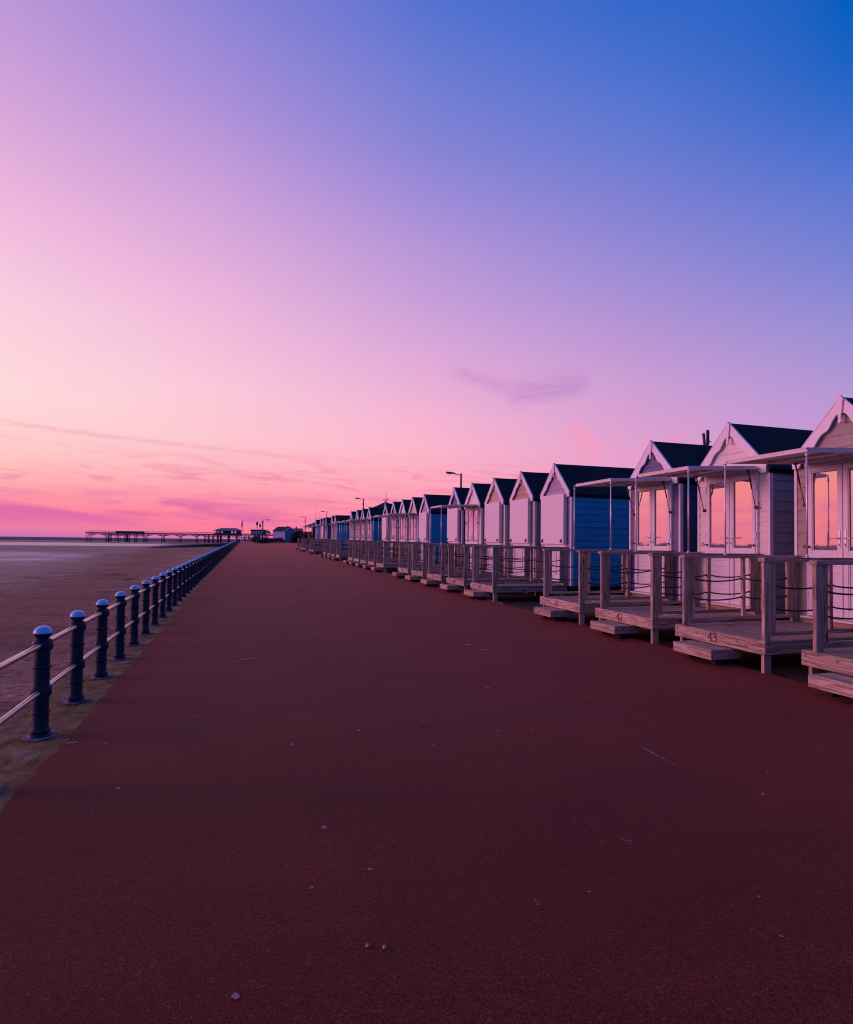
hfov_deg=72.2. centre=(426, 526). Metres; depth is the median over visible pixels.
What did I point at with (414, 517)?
door
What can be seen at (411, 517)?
door
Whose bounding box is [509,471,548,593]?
beach hut
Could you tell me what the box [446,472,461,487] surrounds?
street lamp
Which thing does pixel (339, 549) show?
timber deck
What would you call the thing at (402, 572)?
timber deck
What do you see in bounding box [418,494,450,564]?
beach hut
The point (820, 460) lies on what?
beach hut
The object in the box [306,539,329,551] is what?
timber deck
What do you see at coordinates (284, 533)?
blue gable kiosk
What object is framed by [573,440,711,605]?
beach hut
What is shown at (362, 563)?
timber deck
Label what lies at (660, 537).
door
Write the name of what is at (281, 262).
sky
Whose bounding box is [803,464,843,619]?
door
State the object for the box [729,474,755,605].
door
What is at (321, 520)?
beach hut
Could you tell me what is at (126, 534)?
pier
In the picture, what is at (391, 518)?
door
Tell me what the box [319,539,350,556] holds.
timber deck
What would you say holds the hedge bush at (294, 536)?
on the ground
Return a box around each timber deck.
[295,538,315,549]
[298,538,319,550]
[300,539,322,550]
[302,539,322,551]
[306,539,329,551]
[308,539,335,553]
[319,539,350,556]
[324,540,356,557]
[327,540,358,558]
[332,540,369,560]
[343,540,383,563]
[349,541,394,565]
[355,541,404,567]
[363,541,415,569]
[371,542,428,572]
[392,543,459,577]
[405,543,471,581]
[420,544,502,586]
[440,545,529,593]
[464,546,567,601]
[534,549,673,624]
[590,551,761,643]
[673,555,852,673]
[801,560,852,697]
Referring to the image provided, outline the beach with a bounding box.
[0,540,226,717]
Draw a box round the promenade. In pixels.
[0,541,852,1023]
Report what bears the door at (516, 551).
in the beach hut at (525, 514)
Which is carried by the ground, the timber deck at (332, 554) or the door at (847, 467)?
the timber deck at (332, 554)
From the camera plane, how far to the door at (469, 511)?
21.71 m
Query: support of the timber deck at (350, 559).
on the ground
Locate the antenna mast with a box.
[702,430,711,444]
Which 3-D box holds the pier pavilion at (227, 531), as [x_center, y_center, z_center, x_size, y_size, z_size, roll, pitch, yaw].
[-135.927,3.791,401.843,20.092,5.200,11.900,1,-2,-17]
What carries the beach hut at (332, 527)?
on the ground
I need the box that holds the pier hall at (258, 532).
[250,529,265,534]
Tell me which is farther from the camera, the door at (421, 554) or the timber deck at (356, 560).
the timber deck at (356, 560)
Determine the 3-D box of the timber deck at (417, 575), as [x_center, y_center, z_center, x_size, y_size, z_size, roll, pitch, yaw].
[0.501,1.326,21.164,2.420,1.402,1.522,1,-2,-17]
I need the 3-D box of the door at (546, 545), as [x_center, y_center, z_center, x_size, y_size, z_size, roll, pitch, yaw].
[3.369,0.342,15.960,0.046,2.170,0.539,1,-2,-17]
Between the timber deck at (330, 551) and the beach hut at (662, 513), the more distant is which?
the timber deck at (330, 551)
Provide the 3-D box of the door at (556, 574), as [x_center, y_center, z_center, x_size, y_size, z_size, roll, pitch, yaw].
[3.531,0.331,15.434,0.046,2.170,0.539,1,-2,-17]
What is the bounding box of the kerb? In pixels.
[0,541,240,812]
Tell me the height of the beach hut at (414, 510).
3.678 m
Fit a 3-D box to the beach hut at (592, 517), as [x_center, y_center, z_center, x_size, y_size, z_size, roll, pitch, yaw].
[4.864,0.160,16.139,3.255,3.678,1.624,1,-2,-17]
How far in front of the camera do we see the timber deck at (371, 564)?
28.46 m
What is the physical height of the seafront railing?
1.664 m
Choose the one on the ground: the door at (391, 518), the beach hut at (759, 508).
the beach hut at (759, 508)
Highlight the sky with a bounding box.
[0,0,852,538]
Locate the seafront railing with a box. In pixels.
[0,539,239,792]
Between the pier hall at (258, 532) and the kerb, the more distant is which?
the pier hall at (258, 532)
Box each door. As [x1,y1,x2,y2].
[365,521,368,539]
[368,521,370,539]
[389,518,392,556]
[392,518,395,540]
[399,517,401,540]
[401,517,404,541]
[407,516,412,541]
[412,515,415,541]
[420,541,423,559]
[464,509,471,567]
[472,508,477,543]
[487,542,493,570]
[513,543,520,574]
[521,543,528,574]
[545,544,554,577]
[554,544,564,578]
[631,487,651,592]
[651,484,669,591]
[702,477,729,603]
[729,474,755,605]
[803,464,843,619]
[843,462,852,620]
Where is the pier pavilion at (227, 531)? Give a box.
[213,528,242,535]
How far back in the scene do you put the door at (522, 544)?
17.50 m
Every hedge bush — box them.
[290,532,297,542]
[297,531,306,542]
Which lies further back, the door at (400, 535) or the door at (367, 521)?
the door at (367, 521)
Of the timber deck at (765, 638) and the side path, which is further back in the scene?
the side path
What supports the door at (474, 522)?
in the beach hut at (473, 506)
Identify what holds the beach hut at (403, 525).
on the ground
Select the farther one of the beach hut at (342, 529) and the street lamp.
the beach hut at (342, 529)
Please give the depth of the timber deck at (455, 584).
16.96 m
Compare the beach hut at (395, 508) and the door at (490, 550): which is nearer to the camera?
the door at (490, 550)
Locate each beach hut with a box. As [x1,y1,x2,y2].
[307,518,322,538]
[311,517,330,538]
[315,520,319,546]
[317,516,334,538]
[319,515,349,550]
[321,518,324,538]
[332,511,355,549]
[338,510,361,539]
[341,508,367,554]
[346,507,383,554]
[366,501,400,556]
[373,499,410,541]
[381,503,391,555]
[383,497,422,559]
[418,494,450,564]
[430,482,490,571]
[447,487,469,568]
[484,477,516,575]
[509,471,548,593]
[540,463,634,595]
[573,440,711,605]
[634,422,812,620]
[723,395,852,627]
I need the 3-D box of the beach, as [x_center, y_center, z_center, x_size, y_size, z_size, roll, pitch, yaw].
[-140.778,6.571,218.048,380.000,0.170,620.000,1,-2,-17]
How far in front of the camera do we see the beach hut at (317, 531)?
68.58 m
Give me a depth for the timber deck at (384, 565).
26.38 m
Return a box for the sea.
[0,537,250,541]
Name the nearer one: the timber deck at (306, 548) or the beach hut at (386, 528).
the beach hut at (386, 528)
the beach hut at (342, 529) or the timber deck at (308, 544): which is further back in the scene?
the timber deck at (308, 544)
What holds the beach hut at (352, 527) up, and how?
on the ground
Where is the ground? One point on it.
(790, 666)
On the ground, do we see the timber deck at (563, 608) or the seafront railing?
the timber deck at (563, 608)
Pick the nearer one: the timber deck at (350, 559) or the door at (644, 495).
the door at (644, 495)
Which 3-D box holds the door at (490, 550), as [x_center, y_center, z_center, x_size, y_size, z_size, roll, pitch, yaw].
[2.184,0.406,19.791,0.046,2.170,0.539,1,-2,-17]
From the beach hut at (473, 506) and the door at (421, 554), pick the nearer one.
the beach hut at (473, 506)
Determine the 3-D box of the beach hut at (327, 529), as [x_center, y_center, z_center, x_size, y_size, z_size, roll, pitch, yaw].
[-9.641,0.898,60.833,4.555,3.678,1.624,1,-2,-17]
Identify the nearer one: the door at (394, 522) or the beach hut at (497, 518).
the beach hut at (497, 518)
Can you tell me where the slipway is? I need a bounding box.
[152,539,230,547]
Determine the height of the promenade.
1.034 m
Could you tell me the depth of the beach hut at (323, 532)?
62.35 m
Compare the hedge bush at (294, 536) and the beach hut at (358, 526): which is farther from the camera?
the hedge bush at (294, 536)
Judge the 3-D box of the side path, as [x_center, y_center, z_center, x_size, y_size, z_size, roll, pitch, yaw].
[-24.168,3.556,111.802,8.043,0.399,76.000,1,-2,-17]
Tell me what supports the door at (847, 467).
in the beach hut at (820, 460)
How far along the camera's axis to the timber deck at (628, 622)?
9.37 m
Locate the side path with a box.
[274,543,308,548]
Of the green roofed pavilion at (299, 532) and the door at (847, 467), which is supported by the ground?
the green roofed pavilion at (299, 532)
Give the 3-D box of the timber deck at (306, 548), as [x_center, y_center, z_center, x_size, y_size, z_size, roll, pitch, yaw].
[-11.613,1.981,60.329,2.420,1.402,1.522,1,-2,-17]
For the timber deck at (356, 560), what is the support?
on the ground
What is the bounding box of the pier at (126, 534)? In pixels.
[85,531,272,542]
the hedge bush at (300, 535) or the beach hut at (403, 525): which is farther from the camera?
the hedge bush at (300, 535)
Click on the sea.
(93, 539)
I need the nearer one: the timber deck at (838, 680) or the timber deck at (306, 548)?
the timber deck at (838, 680)
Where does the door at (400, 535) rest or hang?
in the beach hut at (403, 525)
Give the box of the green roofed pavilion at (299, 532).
[294,522,314,542]
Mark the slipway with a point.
(201, 545)
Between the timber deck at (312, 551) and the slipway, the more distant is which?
the slipway
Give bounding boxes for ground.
[271,542,831,683]
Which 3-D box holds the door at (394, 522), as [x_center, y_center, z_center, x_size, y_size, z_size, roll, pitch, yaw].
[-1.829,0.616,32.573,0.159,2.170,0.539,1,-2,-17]
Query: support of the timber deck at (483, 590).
on the ground
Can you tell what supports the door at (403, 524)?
in the beach hut at (403, 525)
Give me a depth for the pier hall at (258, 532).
403.48 m
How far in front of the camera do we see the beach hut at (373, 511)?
38.86 m
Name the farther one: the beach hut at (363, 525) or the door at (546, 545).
the beach hut at (363, 525)
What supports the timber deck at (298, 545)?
on the ground
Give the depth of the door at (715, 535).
10.28 m
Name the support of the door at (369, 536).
in the beach hut at (373, 511)
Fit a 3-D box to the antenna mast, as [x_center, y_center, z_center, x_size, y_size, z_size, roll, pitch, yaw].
[7.080,-0.245,14.760,0.270,4.390,0.060,1,-2,-17]
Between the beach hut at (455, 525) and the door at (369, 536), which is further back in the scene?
the door at (369, 536)
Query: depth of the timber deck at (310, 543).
64.10 m
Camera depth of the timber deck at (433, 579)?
18.90 m
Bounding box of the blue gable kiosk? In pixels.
[273,526,294,541]

